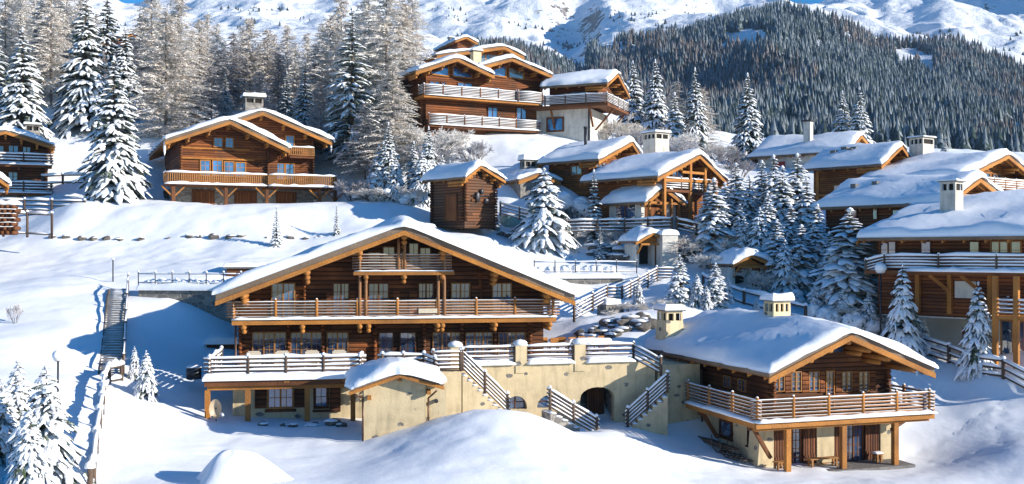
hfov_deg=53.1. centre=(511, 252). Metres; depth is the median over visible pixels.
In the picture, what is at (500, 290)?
window
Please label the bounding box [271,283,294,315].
window
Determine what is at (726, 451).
sledge
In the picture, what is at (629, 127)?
frosted tree
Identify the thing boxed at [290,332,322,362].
window
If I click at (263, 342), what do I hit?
window
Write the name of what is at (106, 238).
boulder
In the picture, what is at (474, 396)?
stairs
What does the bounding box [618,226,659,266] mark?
porch
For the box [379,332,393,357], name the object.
window
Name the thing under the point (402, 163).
spruce
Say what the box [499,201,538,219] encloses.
fence
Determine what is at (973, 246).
window
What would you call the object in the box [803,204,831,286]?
spruce
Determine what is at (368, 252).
window
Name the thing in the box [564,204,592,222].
snowy shrub
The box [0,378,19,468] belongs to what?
spruce
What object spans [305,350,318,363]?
wicker armchair
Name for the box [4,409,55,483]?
spruce
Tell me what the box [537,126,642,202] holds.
chalet
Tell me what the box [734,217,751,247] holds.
spruce
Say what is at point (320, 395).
window
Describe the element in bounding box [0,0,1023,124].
mountain
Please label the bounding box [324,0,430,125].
larch
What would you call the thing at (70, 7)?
larch
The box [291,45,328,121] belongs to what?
larch
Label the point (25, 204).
fence
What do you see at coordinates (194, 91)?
larch
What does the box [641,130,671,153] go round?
chimney
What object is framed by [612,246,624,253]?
boulder
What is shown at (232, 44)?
larch
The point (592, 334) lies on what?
boulder
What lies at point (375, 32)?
larch
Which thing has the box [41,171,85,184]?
fence
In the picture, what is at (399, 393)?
stone hut
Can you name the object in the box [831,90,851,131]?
spruce
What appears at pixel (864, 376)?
window
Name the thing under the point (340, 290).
window
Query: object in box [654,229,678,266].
pale wall
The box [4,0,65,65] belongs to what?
larch
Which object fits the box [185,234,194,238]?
boulder
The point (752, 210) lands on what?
spruce
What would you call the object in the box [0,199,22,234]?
log stack
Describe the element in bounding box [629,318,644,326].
boulder
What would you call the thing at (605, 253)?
boulder
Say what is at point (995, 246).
window
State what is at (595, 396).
door
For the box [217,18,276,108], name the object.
larch
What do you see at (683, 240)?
frosted shrub
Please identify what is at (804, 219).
spruce
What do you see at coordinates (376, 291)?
window
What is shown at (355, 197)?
snowy shrub
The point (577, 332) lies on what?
boulder
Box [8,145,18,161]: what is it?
window
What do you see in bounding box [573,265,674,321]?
fence
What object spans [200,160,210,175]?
window
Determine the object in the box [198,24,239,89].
larch
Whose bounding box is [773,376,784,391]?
window
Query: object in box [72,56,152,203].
spruce
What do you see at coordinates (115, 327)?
stairs
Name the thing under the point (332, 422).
boulder
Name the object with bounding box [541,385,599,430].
stairs
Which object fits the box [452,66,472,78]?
gable window
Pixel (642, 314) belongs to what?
boulder
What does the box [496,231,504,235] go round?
boulder
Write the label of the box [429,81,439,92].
window
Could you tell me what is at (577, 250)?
spruce
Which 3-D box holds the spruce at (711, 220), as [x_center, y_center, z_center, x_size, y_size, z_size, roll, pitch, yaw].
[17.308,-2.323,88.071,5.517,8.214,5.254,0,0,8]
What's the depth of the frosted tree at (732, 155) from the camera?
115.63 m
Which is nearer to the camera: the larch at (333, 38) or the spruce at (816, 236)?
the spruce at (816, 236)
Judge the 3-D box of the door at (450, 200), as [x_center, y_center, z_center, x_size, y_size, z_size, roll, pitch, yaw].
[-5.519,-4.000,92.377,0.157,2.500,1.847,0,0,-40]
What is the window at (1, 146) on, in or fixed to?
in the chalet at (27, 153)
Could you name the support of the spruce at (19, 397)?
on the snowy ground
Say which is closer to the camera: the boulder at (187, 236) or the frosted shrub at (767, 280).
the frosted shrub at (767, 280)
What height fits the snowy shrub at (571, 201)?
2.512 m
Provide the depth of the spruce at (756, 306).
73.88 m
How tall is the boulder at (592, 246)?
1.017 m
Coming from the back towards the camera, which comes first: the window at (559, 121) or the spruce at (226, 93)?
the spruce at (226, 93)
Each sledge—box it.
[711,434,743,456]
[719,439,752,462]
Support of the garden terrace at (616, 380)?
on the snowy ground
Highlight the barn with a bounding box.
[421,159,506,228]
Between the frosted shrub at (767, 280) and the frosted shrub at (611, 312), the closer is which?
the frosted shrub at (611, 312)
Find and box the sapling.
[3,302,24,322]
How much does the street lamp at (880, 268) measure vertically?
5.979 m
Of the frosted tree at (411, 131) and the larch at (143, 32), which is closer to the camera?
the frosted tree at (411, 131)
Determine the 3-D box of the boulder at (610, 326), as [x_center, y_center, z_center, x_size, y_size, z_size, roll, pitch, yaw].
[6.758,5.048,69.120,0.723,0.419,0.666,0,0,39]
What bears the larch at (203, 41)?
on the snowy ground
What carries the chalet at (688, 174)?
on the snowy ground
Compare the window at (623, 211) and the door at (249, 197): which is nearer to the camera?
the window at (623, 211)
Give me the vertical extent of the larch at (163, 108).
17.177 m
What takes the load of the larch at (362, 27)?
on the snowy ground
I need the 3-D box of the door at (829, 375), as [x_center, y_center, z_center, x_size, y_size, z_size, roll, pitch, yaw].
[17.364,7.586,55.934,0.556,2.248,0.120,0,0,-18]
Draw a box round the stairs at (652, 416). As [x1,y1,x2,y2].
[625,369,669,435]
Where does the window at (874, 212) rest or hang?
in the chalet at (870, 201)
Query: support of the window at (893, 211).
in the chalet at (870, 201)
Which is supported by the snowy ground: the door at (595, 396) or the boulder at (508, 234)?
the boulder at (508, 234)
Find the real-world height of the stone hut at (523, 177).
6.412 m
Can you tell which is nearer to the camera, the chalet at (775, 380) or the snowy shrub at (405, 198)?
the chalet at (775, 380)
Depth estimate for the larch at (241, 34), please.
147.83 m
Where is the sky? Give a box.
[119,0,823,3]
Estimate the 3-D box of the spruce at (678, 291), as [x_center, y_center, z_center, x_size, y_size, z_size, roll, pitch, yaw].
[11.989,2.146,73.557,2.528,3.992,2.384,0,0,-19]
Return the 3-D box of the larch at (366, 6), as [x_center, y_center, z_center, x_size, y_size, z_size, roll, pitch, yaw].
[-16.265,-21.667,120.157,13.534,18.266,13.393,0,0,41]
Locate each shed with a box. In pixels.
[203,334,238,349]
[223,261,266,276]
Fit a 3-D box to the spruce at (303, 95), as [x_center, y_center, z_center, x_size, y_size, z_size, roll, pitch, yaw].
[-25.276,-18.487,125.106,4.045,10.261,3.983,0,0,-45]
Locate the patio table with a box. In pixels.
[565,337,611,352]
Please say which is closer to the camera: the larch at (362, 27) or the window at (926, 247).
the window at (926, 247)
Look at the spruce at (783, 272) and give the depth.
79.95 m
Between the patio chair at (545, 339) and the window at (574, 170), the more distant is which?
the window at (574, 170)
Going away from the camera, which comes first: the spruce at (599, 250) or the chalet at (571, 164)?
the spruce at (599, 250)
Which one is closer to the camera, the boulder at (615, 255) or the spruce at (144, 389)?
the spruce at (144, 389)
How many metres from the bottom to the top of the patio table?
1.046 m
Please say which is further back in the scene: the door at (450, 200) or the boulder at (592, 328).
the door at (450, 200)
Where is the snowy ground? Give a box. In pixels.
[0,46,1023,483]
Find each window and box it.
[0,145,3,160]
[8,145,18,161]
[8,171,17,183]
[22,146,30,161]
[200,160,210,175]
[212,160,222,175]
[213,137,222,147]
[224,161,234,176]
[225,137,233,147]
[235,162,245,177]
[252,332,285,363]
[255,389,304,408]
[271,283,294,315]
[278,163,284,179]
[285,135,294,145]
[285,163,294,179]
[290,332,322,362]
[313,388,328,408]
[327,332,348,362]
[333,283,348,314]
[368,252,380,269]
[368,283,388,314]
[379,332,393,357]
[383,246,394,269]
[400,332,415,356]
[409,243,418,267]
[418,283,433,314]
[419,247,430,267]
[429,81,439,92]
[430,65,448,76]
[432,332,460,357]
[451,283,469,313]
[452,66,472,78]
[457,82,472,91]
[465,332,492,354]
[477,171,483,177]
[481,54,497,61]
[487,107,497,125]
[492,283,511,313]
[493,66,506,77]
[498,332,525,354]
[508,66,523,79]
[509,396,525,408]
[516,107,526,127]
[537,394,568,407]
[546,117,563,131]
[570,91,586,101]
[570,165,581,175]
[616,205,634,221]
[671,170,682,189]
[687,170,698,190]
[719,418,732,439]
[723,375,731,388]
[737,378,746,391]
[747,427,748,444]
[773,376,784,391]
[791,371,801,391]
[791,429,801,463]
[809,371,819,391]
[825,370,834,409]
[827,345,843,353]
[842,371,852,391]
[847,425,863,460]
[851,209,857,219]
[859,371,869,391]
[872,208,877,219]
[879,241,896,261]
[891,209,899,215]
[920,241,931,266]
[968,241,979,263]
[990,241,1008,260]
[992,173,1000,182]
[1000,320,1023,353]
[1010,241,1021,257]
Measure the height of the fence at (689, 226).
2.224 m
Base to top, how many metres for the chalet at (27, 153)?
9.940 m
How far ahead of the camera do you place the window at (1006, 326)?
66.63 m
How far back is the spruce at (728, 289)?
75.77 m
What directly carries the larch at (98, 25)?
on the snowy ground
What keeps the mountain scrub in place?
on the mountain
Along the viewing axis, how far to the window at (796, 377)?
55.25 m
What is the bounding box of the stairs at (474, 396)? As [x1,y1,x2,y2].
[459,347,510,412]
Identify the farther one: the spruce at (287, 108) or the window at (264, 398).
the spruce at (287, 108)
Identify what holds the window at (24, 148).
in the chalet at (27, 153)
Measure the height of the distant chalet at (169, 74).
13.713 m
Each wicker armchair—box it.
[247,351,260,359]
[274,350,289,367]
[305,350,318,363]
[332,350,346,366]
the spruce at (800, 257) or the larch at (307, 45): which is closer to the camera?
the spruce at (800, 257)
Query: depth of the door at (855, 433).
56.45 m
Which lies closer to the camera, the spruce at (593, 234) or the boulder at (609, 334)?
the boulder at (609, 334)
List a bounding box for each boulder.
[61,234,69,238]
[77,236,86,240]
[88,236,97,240]
[102,236,112,240]
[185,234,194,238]
[208,233,218,239]
[225,234,234,238]
[258,421,268,425]
[285,235,294,238]
[287,422,297,427]
[305,422,318,426]
[324,418,340,425]
[336,422,346,426]
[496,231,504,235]
[504,231,514,238]
[574,329,587,336]
[583,333,599,337]
[584,242,602,250]
[585,251,595,255]
[588,326,599,332]
[589,329,601,332]
[593,251,607,258]
[597,329,608,335]
[599,318,613,326]
[603,244,613,249]
[604,332,615,337]
[605,252,624,260]
[607,324,616,328]
[608,317,619,323]
[610,329,622,336]
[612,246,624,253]
[615,326,631,332]
[617,319,629,325]
[621,314,639,319]
[623,255,629,260]
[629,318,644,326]
[635,311,650,317]
[635,322,650,331]
[645,318,656,328]
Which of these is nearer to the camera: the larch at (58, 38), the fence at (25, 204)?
the fence at (25, 204)
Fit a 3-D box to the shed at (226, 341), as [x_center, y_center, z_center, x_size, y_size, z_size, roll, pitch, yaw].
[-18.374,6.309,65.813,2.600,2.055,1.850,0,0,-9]
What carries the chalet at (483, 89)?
on the snowy ground
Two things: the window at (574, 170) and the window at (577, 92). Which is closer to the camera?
the window at (574, 170)
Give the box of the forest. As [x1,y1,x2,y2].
[471,0,1023,151]
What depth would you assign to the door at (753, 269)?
82.16 m
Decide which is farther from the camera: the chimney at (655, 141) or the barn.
the chimney at (655, 141)
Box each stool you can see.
[772,460,783,469]
[871,451,883,462]
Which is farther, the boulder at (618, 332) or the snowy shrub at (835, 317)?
the snowy shrub at (835, 317)
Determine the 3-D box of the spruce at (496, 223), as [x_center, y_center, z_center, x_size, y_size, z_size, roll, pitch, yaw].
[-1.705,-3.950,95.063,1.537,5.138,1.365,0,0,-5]
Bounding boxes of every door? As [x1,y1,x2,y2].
[192,190,214,204]
[234,191,256,203]
[276,192,296,203]
[444,194,457,221]
[587,387,603,415]
[645,195,661,221]
[752,268,759,287]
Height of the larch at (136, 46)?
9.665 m
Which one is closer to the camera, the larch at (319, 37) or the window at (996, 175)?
the window at (996, 175)
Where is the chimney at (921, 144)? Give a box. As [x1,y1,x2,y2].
[907,135,936,155]
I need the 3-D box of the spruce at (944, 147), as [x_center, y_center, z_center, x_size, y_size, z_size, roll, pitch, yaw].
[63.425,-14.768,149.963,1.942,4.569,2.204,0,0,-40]
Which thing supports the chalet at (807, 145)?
on the snowy ground
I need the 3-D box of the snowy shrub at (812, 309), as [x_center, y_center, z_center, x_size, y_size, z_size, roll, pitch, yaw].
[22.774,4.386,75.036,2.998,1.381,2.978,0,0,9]
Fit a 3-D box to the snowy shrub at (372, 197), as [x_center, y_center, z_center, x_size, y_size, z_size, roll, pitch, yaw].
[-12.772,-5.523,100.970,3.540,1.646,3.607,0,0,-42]
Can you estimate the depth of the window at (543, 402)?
58.46 m
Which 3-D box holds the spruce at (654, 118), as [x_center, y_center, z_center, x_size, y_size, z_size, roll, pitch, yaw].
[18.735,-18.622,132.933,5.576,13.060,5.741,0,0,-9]
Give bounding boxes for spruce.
[0,27,53,140]
[0,35,14,112]
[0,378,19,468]
[3,364,95,483]
[4,359,33,424]
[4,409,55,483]
[24,2,55,93]
[43,0,109,138]
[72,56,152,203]
[92,0,122,79]
[112,26,148,120]
[127,346,141,380]
[132,13,147,66]
[133,350,160,401]
[190,83,203,122]
[217,75,232,115]
[270,205,283,247]
[277,71,295,119]
[291,60,318,128]
[321,6,383,162]
[332,137,351,171]
[332,204,339,235]
[366,145,385,194]
[374,122,402,188]
[384,158,406,201]
[398,153,408,172]
[404,141,418,188]
[409,152,429,208]
[419,126,438,169]
[490,189,500,230]
[508,168,580,258]
[575,244,579,253]
[583,169,606,244]
[595,228,605,259]
[616,61,645,140]
[632,281,644,307]
[637,59,669,142]
[664,92,686,150]
[664,255,691,305]
[682,68,713,157]
[685,178,735,267]
[688,274,704,308]
[690,203,708,256]
[699,286,713,310]
[703,263,730,310]
[712,182,736,232]
[721,163,753,226]
[723,275,735,303]
[726,72,763,163]
[728,204,751,244]
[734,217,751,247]
[735,175,763,229]
[745,207,775,264]
[748,160,768,218]
[752,297,760,310]
[756,219,793,290]
[758,154,783,220]
[760,193,778,249]
[764,165,797,227]
[769,240,805,297]
[775,153,814,228]
[778,204,810,268]
[787,224,818,294]
[791,178,825,259]
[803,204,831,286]
[806,207,887,319]
[806,241,860,304]
[807,283,821,316]
[813,231,834,286]
[816,270,830,303]
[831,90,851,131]
[832,288,854,322]
[847,86,875,142]
[854,256,877,304]
[861,291,882,336]
[880,262,928,375]
[917,318,930,341]
[940,137,948,151]
[953,282,997,380]
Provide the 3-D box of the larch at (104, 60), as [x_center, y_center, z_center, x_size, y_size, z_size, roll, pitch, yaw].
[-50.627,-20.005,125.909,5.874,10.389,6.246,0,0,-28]
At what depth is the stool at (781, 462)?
53.83 m
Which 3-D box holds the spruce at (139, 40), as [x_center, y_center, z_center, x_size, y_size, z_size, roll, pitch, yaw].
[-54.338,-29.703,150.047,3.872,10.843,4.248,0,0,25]
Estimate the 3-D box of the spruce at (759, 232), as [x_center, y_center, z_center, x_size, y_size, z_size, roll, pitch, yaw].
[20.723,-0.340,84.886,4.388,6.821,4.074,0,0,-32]
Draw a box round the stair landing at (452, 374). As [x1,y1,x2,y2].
[431,347,461,415]
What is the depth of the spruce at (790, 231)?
83.53 m
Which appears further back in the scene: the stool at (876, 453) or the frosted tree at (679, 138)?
the frosted tree at (679, 138)
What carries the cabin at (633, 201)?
on the snowy ground
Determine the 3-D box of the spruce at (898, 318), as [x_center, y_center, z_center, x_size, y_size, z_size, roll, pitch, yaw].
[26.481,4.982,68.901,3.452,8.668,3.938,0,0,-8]
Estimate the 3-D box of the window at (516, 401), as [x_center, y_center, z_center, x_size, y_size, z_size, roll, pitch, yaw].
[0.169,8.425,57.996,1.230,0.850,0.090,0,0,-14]
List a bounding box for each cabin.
[0,172,11,194]
[599,181,687,227]
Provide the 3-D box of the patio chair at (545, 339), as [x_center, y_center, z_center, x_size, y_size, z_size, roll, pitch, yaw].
[2.039,5.700,62.278,0.480,0.994,0.504,0,0,-24]
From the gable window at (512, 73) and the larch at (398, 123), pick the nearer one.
the larch at (398, 123)
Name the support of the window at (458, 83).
in the chalet at (483, 89)
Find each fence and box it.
[0,197,85,210]
[2,210,53,238]
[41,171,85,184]
[84,358,124,483]
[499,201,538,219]
[566,216,672,232]
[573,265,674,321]
[676,216,716,239]
[701,272,807,315]
[914,333,1023,387]
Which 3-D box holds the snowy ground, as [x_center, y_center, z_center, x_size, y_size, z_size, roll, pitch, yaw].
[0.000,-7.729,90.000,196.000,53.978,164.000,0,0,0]
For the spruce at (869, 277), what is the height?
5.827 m
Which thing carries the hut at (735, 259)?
on the snowy ground
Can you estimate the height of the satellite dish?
2.170 m
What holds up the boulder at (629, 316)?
on the snowy ground
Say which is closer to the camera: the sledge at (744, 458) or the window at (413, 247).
the sledge at (744, 458)
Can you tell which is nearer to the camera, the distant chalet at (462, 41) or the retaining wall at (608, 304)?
the retaining wall at (608, 304)
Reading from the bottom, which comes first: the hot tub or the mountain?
the hot tub
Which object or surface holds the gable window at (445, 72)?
in the chalet at (483, 89)
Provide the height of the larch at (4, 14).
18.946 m
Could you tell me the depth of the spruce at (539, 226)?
89.95 m
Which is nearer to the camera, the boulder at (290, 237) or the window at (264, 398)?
the window at (264, 398)
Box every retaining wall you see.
[136,270,241,322]
[594,296,625,314]
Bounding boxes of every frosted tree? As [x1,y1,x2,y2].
[398,144,455,162]
[400,125,437,148]
[401,126,473,163]
[435,130,473,149]
[451,140,494,161]
[600,114,645,139]
[604,117,620,137]
[612,128,647,146]
[640,131,700,151]
[669,139,701,151]
[703,141,737,161]
[713,150,749,167]
[718,159,757,178]
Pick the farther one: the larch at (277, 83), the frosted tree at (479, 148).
the larch at (277, 83)
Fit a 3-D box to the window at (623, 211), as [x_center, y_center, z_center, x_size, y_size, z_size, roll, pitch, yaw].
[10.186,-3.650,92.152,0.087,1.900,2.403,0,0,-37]
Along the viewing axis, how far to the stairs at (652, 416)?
58.16 m
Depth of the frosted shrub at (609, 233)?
91.41 m
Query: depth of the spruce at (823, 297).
75.68 m
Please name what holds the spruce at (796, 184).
on the snowy ground
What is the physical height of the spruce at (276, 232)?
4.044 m
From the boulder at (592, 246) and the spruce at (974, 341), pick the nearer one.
the spruce at (974, 341)
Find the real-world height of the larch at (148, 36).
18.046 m
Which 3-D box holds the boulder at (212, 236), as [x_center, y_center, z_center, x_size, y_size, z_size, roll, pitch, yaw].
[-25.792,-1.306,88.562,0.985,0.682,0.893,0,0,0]
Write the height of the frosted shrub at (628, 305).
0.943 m
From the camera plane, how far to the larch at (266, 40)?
139.68 m
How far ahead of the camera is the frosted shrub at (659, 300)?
72.87 m
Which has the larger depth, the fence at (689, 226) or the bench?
the fence at (689, 226)
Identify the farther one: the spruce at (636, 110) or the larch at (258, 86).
the spruce at (636, 110)
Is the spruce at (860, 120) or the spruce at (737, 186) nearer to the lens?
the spruce at (737, 186)
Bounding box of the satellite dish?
[209,399,224,420]
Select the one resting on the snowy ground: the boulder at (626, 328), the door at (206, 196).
the boulder at (626, 328)
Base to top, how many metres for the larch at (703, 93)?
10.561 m
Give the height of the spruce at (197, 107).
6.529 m
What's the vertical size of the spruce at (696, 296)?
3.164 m
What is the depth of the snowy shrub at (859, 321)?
72.21 m
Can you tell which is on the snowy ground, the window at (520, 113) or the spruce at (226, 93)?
the spruce at (226, 93)
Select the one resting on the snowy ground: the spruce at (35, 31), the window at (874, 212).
the spruce at (35, 31)
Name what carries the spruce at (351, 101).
on the snowy ground
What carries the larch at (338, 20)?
on the snowy ground
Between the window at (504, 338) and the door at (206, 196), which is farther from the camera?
the door at (206, 196)
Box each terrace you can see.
[437,338,661,425]
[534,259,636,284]
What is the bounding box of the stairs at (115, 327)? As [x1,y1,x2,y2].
[98,272,128,376]
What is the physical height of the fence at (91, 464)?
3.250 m
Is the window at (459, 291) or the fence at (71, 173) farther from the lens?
the fence at (71, 173)
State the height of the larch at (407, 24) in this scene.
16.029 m
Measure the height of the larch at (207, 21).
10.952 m
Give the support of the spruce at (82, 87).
on the snowy ground
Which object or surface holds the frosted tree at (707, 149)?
on the snowy ground
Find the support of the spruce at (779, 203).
on the snowy ground
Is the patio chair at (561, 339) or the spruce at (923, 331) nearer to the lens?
the patio chair at (561, 339)
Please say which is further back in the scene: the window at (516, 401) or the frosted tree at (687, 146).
the frosted tree at (687, 146)
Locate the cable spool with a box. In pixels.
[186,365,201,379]
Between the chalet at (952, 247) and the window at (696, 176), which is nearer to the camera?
the chalet at (952, 247)
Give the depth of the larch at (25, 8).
145.78 m
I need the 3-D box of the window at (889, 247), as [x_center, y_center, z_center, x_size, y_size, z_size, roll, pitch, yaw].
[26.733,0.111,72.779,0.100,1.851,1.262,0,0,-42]
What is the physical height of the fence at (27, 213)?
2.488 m
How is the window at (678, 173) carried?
in the chalet at (688, 174)
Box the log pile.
[698,436,738,450]
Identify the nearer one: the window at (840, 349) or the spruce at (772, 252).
the window at (840, 349)
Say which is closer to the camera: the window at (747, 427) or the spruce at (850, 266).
the window at (747, 427)
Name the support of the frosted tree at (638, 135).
on the snowy ground
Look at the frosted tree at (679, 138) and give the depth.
121.36 m
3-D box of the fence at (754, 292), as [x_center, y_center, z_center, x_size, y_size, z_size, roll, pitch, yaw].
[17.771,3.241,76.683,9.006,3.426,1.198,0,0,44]
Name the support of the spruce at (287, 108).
on the snowy ground
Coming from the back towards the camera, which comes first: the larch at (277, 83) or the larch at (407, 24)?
the larch at (277, 83)
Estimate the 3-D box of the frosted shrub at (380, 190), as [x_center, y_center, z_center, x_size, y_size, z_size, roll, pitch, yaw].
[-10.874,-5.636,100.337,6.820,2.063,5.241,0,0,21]
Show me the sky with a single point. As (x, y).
(123, 1)
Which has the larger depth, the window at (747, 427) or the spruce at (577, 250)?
the spruce at (577, 250)
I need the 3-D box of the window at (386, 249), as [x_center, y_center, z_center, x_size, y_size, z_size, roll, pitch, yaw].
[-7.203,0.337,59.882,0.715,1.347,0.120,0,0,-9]
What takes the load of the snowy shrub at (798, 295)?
on the snowy ground
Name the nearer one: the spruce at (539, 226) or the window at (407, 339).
the window at (407, 339)
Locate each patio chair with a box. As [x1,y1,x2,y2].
[543,337,549,352]
[550,338,557,352]
[558,337,565,352]
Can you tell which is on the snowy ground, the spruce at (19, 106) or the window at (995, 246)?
the spruce at (19, 106)
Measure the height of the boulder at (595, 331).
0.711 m
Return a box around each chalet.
[0,122,55,197]
[102,31,149,66]
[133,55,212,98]
[148,92,342,204]
[202,215,578,421]
[381,43,552,135]
[433,34,478,52]
[523,69,629,141]
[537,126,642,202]
[580,148,729,225]
[645,292,938,471]
[748,119,872,171]
[802,141,911,201]
[811,169,1003,263]
[856,178,1023,368]
[861,148,1023,190]
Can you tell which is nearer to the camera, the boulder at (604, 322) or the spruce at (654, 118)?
the boulder at (604, 322)
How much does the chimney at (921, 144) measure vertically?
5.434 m
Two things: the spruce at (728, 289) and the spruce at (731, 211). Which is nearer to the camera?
the spruce at (728, 289)
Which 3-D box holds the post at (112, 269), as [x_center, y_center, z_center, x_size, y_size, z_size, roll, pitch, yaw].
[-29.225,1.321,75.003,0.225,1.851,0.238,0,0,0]
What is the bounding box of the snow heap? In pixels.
[196,450,293,483]
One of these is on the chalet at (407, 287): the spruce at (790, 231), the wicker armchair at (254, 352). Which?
the wicker armchair at (254, 352)
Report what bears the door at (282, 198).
in the chalet at (254, 151)
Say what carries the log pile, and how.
on the snowy ground
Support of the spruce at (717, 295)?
on the snowy ground
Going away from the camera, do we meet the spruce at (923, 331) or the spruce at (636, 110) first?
the spruce at (923, 331)
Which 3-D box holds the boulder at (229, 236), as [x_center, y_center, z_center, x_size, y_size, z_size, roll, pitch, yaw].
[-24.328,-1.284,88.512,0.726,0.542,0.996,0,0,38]
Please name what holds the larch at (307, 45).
on the snowy ground
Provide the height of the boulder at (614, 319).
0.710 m
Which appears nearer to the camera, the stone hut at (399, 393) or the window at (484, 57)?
the stone hut at (399, 393)
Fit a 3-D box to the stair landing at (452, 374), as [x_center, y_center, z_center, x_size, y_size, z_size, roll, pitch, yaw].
[-3.670,8.140,56.050,1.714,5.921,1.315,0,0,-14]
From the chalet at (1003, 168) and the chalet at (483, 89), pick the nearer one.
the chalet at (1003, 168)
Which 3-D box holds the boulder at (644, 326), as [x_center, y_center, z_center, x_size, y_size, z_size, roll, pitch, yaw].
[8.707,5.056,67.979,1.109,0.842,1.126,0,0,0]
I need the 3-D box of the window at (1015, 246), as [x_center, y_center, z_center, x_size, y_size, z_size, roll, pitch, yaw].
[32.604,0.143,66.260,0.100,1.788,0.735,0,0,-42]
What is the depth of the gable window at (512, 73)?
118.06 m
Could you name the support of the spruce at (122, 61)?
on the snowy ground
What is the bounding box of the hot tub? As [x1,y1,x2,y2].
[500,213,524,226]
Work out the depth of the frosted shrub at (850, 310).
73.05 m
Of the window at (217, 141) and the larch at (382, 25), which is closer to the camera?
the window at (217, 141)
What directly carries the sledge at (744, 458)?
on the snowy ground
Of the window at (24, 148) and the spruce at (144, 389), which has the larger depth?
the window at (24, 148)
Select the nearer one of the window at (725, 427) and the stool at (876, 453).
the stool at (876, 453)
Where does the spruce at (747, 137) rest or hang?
on the snowy ground
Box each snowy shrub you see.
[350,188,368,199]
[368,188,393,201]
[396,191,422,204]
[549,191,592,214]
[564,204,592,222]
[772,289,806,305]
[803,303,835,318]
[825,307,861,322]
[838,312,884,331]
[918,341,951,356]
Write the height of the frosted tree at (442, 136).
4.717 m
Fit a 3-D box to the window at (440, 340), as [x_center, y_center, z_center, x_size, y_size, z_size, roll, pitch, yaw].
[-3.860,5.643,60.412,1.655,1.874,0.120,0,0,-9]
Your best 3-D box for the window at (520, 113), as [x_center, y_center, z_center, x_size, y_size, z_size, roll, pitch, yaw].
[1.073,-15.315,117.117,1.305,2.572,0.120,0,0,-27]
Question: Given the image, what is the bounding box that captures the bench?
[806,456,838,467]
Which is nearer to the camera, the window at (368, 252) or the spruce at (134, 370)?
the spruce at (134, 370)
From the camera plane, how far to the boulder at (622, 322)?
68.58 m
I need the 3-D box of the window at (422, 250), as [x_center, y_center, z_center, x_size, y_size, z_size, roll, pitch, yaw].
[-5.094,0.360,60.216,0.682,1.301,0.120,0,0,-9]
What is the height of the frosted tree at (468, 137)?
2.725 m
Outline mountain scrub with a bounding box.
[117,4,1023,59]
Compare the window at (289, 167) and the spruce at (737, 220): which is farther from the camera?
the window at (289, 167)
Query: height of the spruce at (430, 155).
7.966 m
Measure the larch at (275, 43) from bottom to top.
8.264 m
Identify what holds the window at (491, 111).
in the chalet at (483, 89)
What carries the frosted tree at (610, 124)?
on the snowy ground
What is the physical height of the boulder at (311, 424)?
0.617 m
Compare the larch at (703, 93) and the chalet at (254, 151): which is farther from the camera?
the larch at (703, 93)
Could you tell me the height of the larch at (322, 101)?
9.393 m
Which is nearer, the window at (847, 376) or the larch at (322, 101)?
the window at (847, 376)
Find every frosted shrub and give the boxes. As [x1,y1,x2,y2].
[333,180,369,200]
[346,187,393,201]
[364,184,427,201]
[548,228,586,237]
[597,227,630,242]
[600,310,618,314]
[615,302,648,311]
[652,297,674,304]
[666,234,738,256]
[686,252,722,269]
[734,269,799,291]
[834,301,877,314]
[871,315,888,324]
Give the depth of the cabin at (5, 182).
80.34 m
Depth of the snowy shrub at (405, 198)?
98.80 m
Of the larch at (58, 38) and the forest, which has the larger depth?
the forest
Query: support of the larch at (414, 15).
on the snowy ground
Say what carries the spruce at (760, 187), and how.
on the snowy ground
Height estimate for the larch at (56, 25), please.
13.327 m
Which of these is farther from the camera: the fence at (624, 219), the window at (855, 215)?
the fence at (624, 219)
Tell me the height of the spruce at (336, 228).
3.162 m
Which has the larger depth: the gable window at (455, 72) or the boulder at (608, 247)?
the gable window at (455, 72)
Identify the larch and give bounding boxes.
[0,0,35,65]
[0,0,49,102]
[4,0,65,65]
[14,0,74,107]
[28,0,96,95]
[33,1,69,73]
[54,0,116,67]
[91,13,103,39]
[94,48,116,88]
[115,11,221,136]
[117,0,172,84]
[126,11,152,64]
[127,41,155,104]
[138,0,222,108]
[150,63,212,127]
[176,19,229,100]
[189,65,233,122]
[192,13,230,67]
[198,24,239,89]
[214,32,252,109]
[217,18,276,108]
[219,42,231,75]
[221,28,257,77]
[234,28,292,107]
[240,71,277,111]
[260,53,299,115]
[261,34,286,80]
[268,24,303,85]
[271,43,312,110]
[288,33,319,88]
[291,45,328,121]
[292,15,359,119]
[302,83,337,153]
[304,23,332,80]
[308,0,357,103]
[316,0,400,121]
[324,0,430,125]
[334,103,384,182]
[342,14,367,71]
[348,64,427,169]
[358,10,392,98]
[361,0,437,117]
[381,0,434,73]
[664,81,690,132]
[680,88,727,157]
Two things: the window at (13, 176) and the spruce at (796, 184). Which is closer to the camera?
the spruce at (796, 184)
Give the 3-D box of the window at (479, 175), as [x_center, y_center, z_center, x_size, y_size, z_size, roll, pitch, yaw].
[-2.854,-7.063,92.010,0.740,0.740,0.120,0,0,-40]
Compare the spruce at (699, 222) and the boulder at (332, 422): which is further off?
the spruce at (699, 222)
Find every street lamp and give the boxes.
[52,350,63,416]
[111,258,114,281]
[875,262,886,335]
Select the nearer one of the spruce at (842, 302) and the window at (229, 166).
the spruce at (842, 302)
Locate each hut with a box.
[344,357,446,440]
[504,154,562,198]
[710,247,773,287]
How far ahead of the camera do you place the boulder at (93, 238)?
88.33 m
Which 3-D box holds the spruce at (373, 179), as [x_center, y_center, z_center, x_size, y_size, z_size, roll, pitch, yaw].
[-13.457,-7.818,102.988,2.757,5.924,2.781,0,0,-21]
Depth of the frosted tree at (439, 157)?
106.58 m
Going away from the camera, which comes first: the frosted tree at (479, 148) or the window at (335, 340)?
the window at (335, 340)

